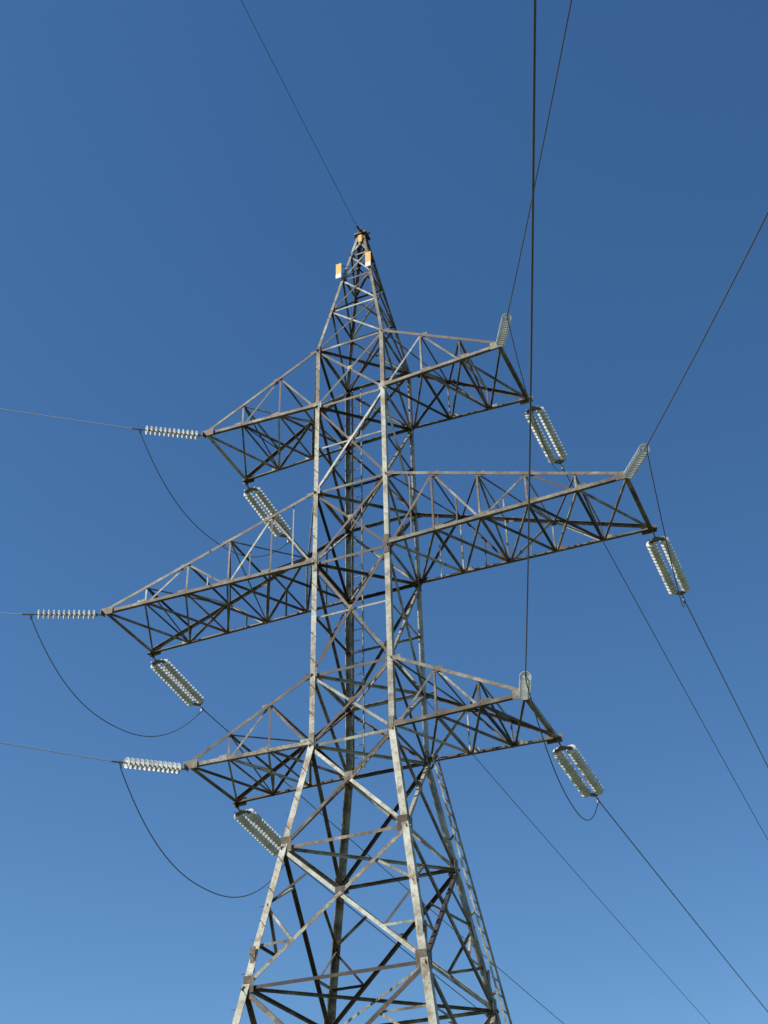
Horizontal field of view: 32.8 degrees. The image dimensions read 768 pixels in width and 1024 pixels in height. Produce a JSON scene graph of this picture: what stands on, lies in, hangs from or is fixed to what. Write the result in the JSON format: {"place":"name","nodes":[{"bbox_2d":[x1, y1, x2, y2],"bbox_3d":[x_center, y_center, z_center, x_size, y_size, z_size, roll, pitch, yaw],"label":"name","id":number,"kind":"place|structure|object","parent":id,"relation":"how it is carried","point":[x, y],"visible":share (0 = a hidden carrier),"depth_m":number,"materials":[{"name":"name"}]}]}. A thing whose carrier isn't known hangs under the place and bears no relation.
{"place":"outdoors","nodes":[
{"label":"outdoors","id":0,"kind":"place"},
{"bbox_2d":[0,0,767,1023],"label":"sky","id":1,"kind":"structure","parent":0,"point":[174,231],"materials":[{"name":"blue"}]},
{"label":"ground","id":2,"kind":"structure","parent":0,"visible":0},
{"bbox_2d":[100,225,657,1023],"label":"transmission tower","id":3,"kind":"structure","parent":2,"relation":"on","point":[342,887],"depth_m":35.72,"materials":[{"name":"metal"}]},
{"bbox_2d":[22,610,102,619],"bbox_3d":[-9.445,3.015,38.332,2.332,0.284,0.284,2,-35,-23],"label":"insulator string","id":4,"kind":"object","parent":3,"relation":"attached to","point":[69,614],"visible":1,"depth_m":38.32,"materials":[{"name":"ceramic"}]},
{"bbox_2d":[112,757,185,773],"bbox_3d":[-6.061,6.546,33.690,2.332,0.284,0.284,17,-38,-43],"label":"insulator string","id":5,"kind":"object","parent":3,"relation":"attached to","point":[149,765],"visible":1,"depth_m":33.69,"materials":[{"name":"ceramic"}]},
{"bbox_2d":[0,742,111,761],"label":"power line","id":6,"kind":"object","parent":5,"relation":"attached to","point":[55,752],"visible":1,"depth_m":31.83,"materials":[{"name":"metal"}]},
{"bbox_2d":[120,768,284,897],"bbox_3d":[-4.744,9.191,35.148,0.028,2.026,7.686,-19,-39,23],"label":"jumper wire","id":7,"kind":"object","parent":5,"relation":"attached to","point":[171,862],"visible":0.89,"depth_m":33.62,"materials":[{"name":"metal"}]},
{"bbox_2d":[132,426,203,439],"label":"insulator string","id":8,"kind":"object","parent":3,"relation":"attached to","point":[178,433],"visible":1,"depth_m":40.71,"materials":[{"name":"ceramic"}]},
{"bbox_2d":[0,409,131,428],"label":"power line","id":9,"kind":"object","parent":8,"relation":"attached to","point":[65,418],"visible":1,"depth_m":39.31,"materials":[{"name":"metal"}]},
{"bbox_2d":[140,433,287,556],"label":"jumper wire","id":10,"kind":"object","parent":8,"relation":"attached to","point":[188,517],"visible":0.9,"depth_m":40.77,"materials":[{"name":"metal"}]},
{"bbox_2d":[151,657,205,712],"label":"insulator string","id":11,"kind":"object","parent":3,"relation":"attached to","point":[180,679],"visible":1,"depth_m":41.79,"materials":[{"name":"ceramic"}]},
{"bbox_2d":[31,619,201,736],"bbox_3d":[-8.099,5.626,39.754,0.028,2.044,7.347,-24,-41,28],"label":"jumper wire","id":12,"kind":"object","parent":11,"relation":"attached to","point":[89,709],"visible":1,"depth_m":38.57,"materials":[{"name":"metal"}]},
{"bbox_2d":[206,712,563,1023],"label":"power line","id":13,"kind":"object","parent":11,"relation":"attached to","point":[389,873],"visible":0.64,"depth_m":52.72,"materials":[{"name":"metal"}]},
{"bbox_2d":[234,807,291,860],"bbox_3d":[-3.429,9.325,37.657,0.664,0.284,3.256,-16,-46,20],"label":"insulator string","id":14,"kind":"object","parent":3,"relation":"attached to","point":[267,837],"visible":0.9,"depth_m":37.35,"materials":[{"name":"ceramic"}]},
{"bbox_2d":[292,860,485,1014],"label":"power line","id":15,"kind":"object","parent":14,"relation":"attached to","point":[380,931],"visible":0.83,"depth_m":42.91,"materials":[{"name":"metal"}]},
{"bbox_2d":[243,485,291,544],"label":"insulator string","id":16,"kind":"object","parent":3,"relation":"attached to","point":[256,505],"visible":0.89,"depth_m":44.12,"materials":[{"name":"ceramic"}]},
{"bbox_2d":[293,545,709,1023],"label":"power line","id":17,"kind":"object","parent":16,"relation":"attached to","point":[512,800],"visible":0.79,"depth_m":62.99,"materials":[{"name":"metal"}]},
{"bbox_2d":[241,0,356,225],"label":"earth wire","id":18,"kind":"object","parent":3,"relation":"attached to","point":[297,110],"visible":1,"depth_m":40.66,"materials":[{"name":"metal"}]},
{"bbox_2d":[496,311,511,346],"bbox_3d":[3.409,-5.202,37.031,0.284,0.284,2.332,-1,-17,-1],"label":"insulator string","id":19,"kind":"object","parent":3,"relation":"attached to","point":[502,334],"visible":0.98,"depth_m":36.90,"materials":[{"name":"ceramic"}]},
{"bbox_2d":[508,0,571,310],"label":"power line","id":20,"kind":"object","parent":19,"relation":"attached to","point":[542,144],"visible":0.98,"depth_m":28.82,"materials":[{"name":"metal"}]},
{"bbox_2d":[519,671,531,699],"bbox_3d":[3.297,4.038,30.465,0.284,0.284,2.332,-4,-22,4],"label":"insulator string","id":21,"kind":"object","parent":3,"relation":"attached to","point":[524,676],"visible":0.95,"depth_m":30.09,"materials":[{"name":"glass"}]},
{"bbox_2d":[525,0,536,671],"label":"power line","id":22,"kind":"object","parent":21,"relation":"attached to","point":[533,147],"visible":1,"depth_m":16.05,"materials":[{"name":"metal"}]},
{"bbox_2d":[524,406,567,471],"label":"insulator string","id":23,"kind":"object","parent":3,"relation":"attached to","point":[547,424],"visible":0.94,"depth_m":41.16,"materials":[{"name":"glass"}]},
{"bbox_2d":[507,319,562,471],"bbox_3d":[4.610,-2.790,38.718,0.028,1.647,7.581,-12,-37,14],"label":"jumper wire","id":24,"kind":"object","parent":23,"relation":"attached to","point":[527,396],"visible":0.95,"depth_m":36.91,"materials":[{"name":"metal"}]},
{"bbox_2d":[566,475,767,839],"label":"power line","id":25,"kind":"object","parent":23,"relation":"attached to","point":[673,669],"visible":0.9,"depth_m":51.67,"materials":[{"name":"metal"}]},
{"bbox_2d":[552,743,603,803],"bbox_3d":[5.235,6.981,34.718,0.664,0.284,3.256,-17,-46,20],"label":"insulator string","id":26,"kind":"object","parent":3,"relation":"attached to","point":[570,770],"visible":1,"depth_m":34.47,"materials":[{"name":"ceramic"}]},
{"bbox_2d":[526,681,597,820],"bbox_3d":[4.540,6.475,32.117,0.028,1.570,7.690,-13,-37,15],"label":"jumper wire","id":27,"kind":"object","parent":26,"relation":"hanging from","point":[551,761],"visible":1,"depth_m":30.30,"materials":[{"name":"metal"}]},
{"bbox_2d":[601,803,767,1011],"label":"power line","id":28,"kind":"object","parent":26,"relation":"attached to","point":[679,902],"visible":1,"depth_m":40.98,"materials":[{"name":"metal"}]},
{"bbox_2d":[624,441,649,478],"bbox_3d":[6.367,-1.306,32.710,0.284,0.284,2.332,1,-20,-3],"label":"insulator string","id":29,"kind":"object","parent":3,"relation":"attached to","point":[635,463],"visible":0.99,"depth_m":32.59,"materials":[{"name":"glass"}]},
{"bbox_2d":[646,451,684,607],"bbox_3d":[7.566,1.137,34.369,0.028,1.588,7.586,-11,-37,13],"label":"jumper wire","id":30,"kind":"object","parent":29,"relation":"attached to","point":[664,530],"visible":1,"depth_m":32.55,"materials":[{"name":"metal"}]},
{"bbox_2d":[649,212,767,441],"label":"power line","id":31,"kind":"object","parent":29,"relation":"attached to","point":[711,323],"visible":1,"depth_m":26.58,"materials":[{"name":"metal"}]},
{"bbox_2d":[646,534,690,603],"bbox_3d":[8.115,1.625,36.976,0.664,0.284,3.256,-16,-46,19],"label":"insulator string","id":32,"kind":"object","parent":3,"relation":"attached to","point":[662,567],"visible":0.98,"depth_m":36.78,"materials":[{"name":"ceramic"}]},
{"bbox_2d":[686,603,767,766],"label":"power line","id":33,"kind":"object","parent":32,"relation":"attached to","point":[723,677],"visible":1,"depth_m":40.91,"materials":[{"name":"metal"}]}
]}

